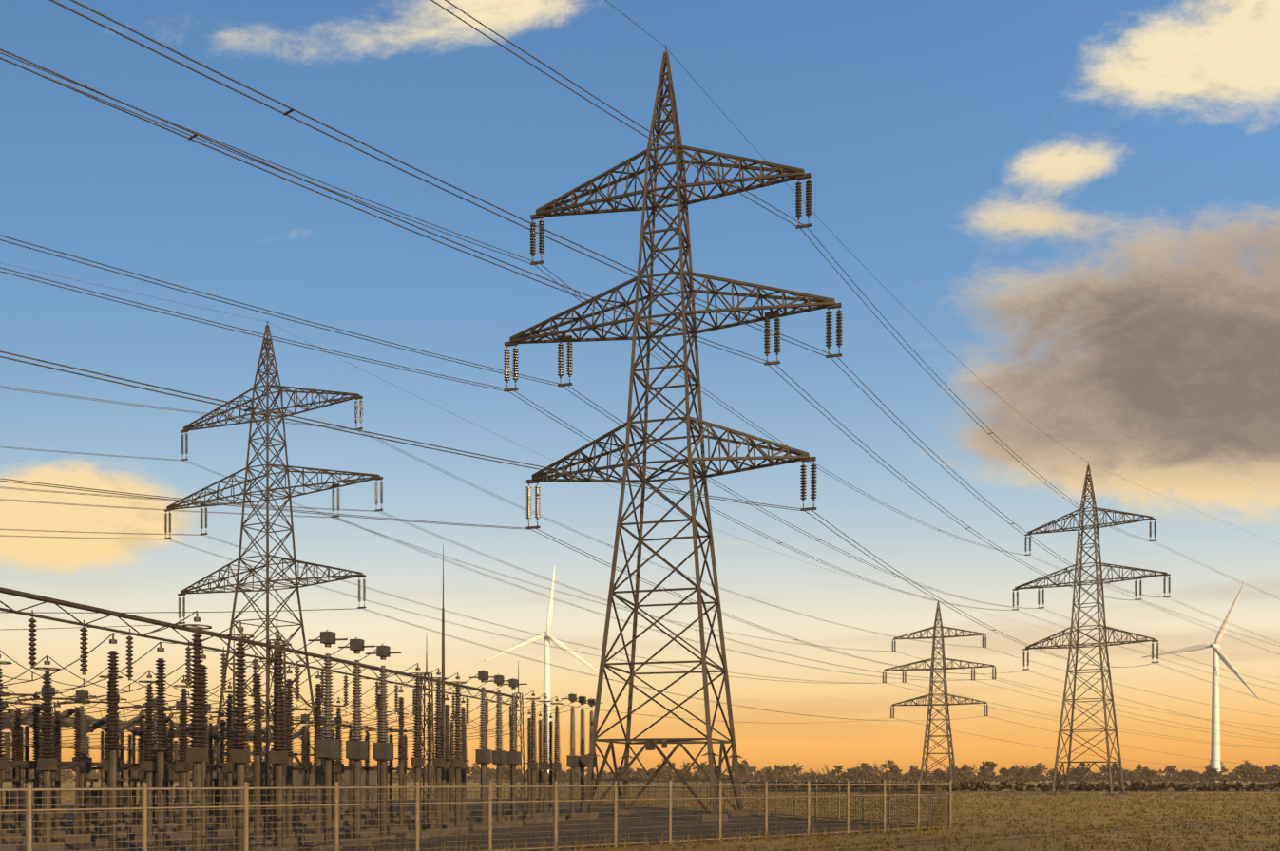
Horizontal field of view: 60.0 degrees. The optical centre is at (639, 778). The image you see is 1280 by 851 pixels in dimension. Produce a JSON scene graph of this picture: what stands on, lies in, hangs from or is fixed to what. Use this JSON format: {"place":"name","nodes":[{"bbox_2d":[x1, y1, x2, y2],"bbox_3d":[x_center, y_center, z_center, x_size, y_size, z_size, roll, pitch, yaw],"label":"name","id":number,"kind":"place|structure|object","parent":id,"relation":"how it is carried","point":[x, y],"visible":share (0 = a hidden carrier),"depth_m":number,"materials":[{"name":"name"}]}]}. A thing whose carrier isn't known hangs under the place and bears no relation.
{"place":"outdoors","nodes":[
{"label":"outdoors","id":0,"kind":"place"},
{"bbox_2d":[0,611,592,754],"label":"substation wires","id":1,"kind":"object","parent":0,"point":[96,747],"visible":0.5,"depth_m":51.05,"materials":[{"name":"black metal"}]},
{"bbox_2d":[0,618,593,779],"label":"substation insulators","id":2,"kind":"object","parent":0,"point":[198,724],"depth_m":48.53,"materials":[{"name":"brown ceramic"}]},
{"bbox_2d":[0,631,595,809],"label":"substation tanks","id":3,"kind":"object","parent":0,"point":[331,748],"visible":0.46,"depth_m":57.38,"materials":[{"name":"grey metal"}]},
{"bbox_2d":[0,0,1279,772],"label":"conductors","id":4,"kind":"object","parent":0,"point":[490,388],"visible":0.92,"depth_m":70.65,"materials":[{"name":"grey"}]},
{"bbox_2d":[0,0,1279,778],"label":"sky","id":5,"kind":"structure","parent":0,"point":[1078,201],"materials":[{"name":"blue"}]},
{"bbox_2d":[2,778,1279,850],"bbox_3d":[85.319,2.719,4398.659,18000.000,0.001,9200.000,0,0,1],"label":"ground","id":6,"kind":"structure","parent":0,"point":[1009,844],"depth_m":71.06,"materials":[{"name":"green plant"}]},
{"bbox_2d":[0,781,949,850],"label":"fence","id":7,"kind":"object","parent":6,"relation":"on","point":[693,804],"visible":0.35,"depth_m":41.33,"materials":[{"name":"grey metal"}]},
{"bbox_2d":[1,798,948,850],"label":"yard gravel","id":8,"kind":"structure","parent":6,"relation":"on","point":[529,831],"depth_m":56.94,"materials":[{"name":"grey gravel"}]},
{"bbox_2d":[0,544,602,850],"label":"substation","id":9,"kind":"object","parent":8,"relation":"on","point":[233,769],"depth_m":51.67,"materials":[{"name":"grey metal"}]},
{"bbox_2d":[0,779,952,850],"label":"fence posts","id":10,"kind":"object","parent":6,"relation":"on","point":[144,789],"visible":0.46,"depth_m":41.35,"materials":[{"name":"grey metal"}]},
{"bbox_2d":[229,820,954,850],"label":"fence weeds","id":11,"kind":"object","parent":6,"relation":"on","point":[608,847],"visible":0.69,"depth_m":46.26,"materials":[{"name":"plant"}]},
{"bbox_2d":[2,791,1279,850],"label":"grass tufts","id":12,"kind":"object","parent":6,"relation":"on","point":[1079,829],"visible":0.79,"depth_m":69.03,"materials":[{"name":"plant"}]},
{"bbox_2d":[164,45,1170,814],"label":"steel pylons","id":13,"kind":"object","parent":6,"relation":"on","point":[554,207],"visible":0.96,"depth_m":77.11,"materials":[{"name":"grey metal"}]},
{"bbox_2d":[164,180,1170,718],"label":"pylon insulators","id":14,"kind":"object","parent":13,"relation":"on","point":[767,338],"visible":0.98,"depth_m":78.00,"materials":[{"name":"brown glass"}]},
{"bbox_2d":[571,792,1129,821],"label":"pylon footings","id":15,"kind":"object","parent":6,"relation":"on","point":[704,816],"visible":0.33,"depth_m":77.70,"materials":[{"name":"concrete"}]},
{"bbox_2d":[483,566,1258,783],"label":"wind turbines","id":16,"kind":"object","parent":6,"relation":"on","point":[1215,726],"visible":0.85,"depth_m":644.27,"materials":[{"name":"white metal"}]},
{"bbox_2d":[765,816,1279,850],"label":"track ruts","id":17,"kind":"structure","parent":6,"relation":"on","point":[1018,834],"depth_m":50.50,"materials":[{"name":"soil"}]},
{"bbox_2d":[61,791,1279,792],"bbox_3d":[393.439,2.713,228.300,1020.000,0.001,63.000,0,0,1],"label":"field track","id":18,"kind":"structure","parent":0,"point":[929,792],"depth_m":215.90,"materials":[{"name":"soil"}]}
]}

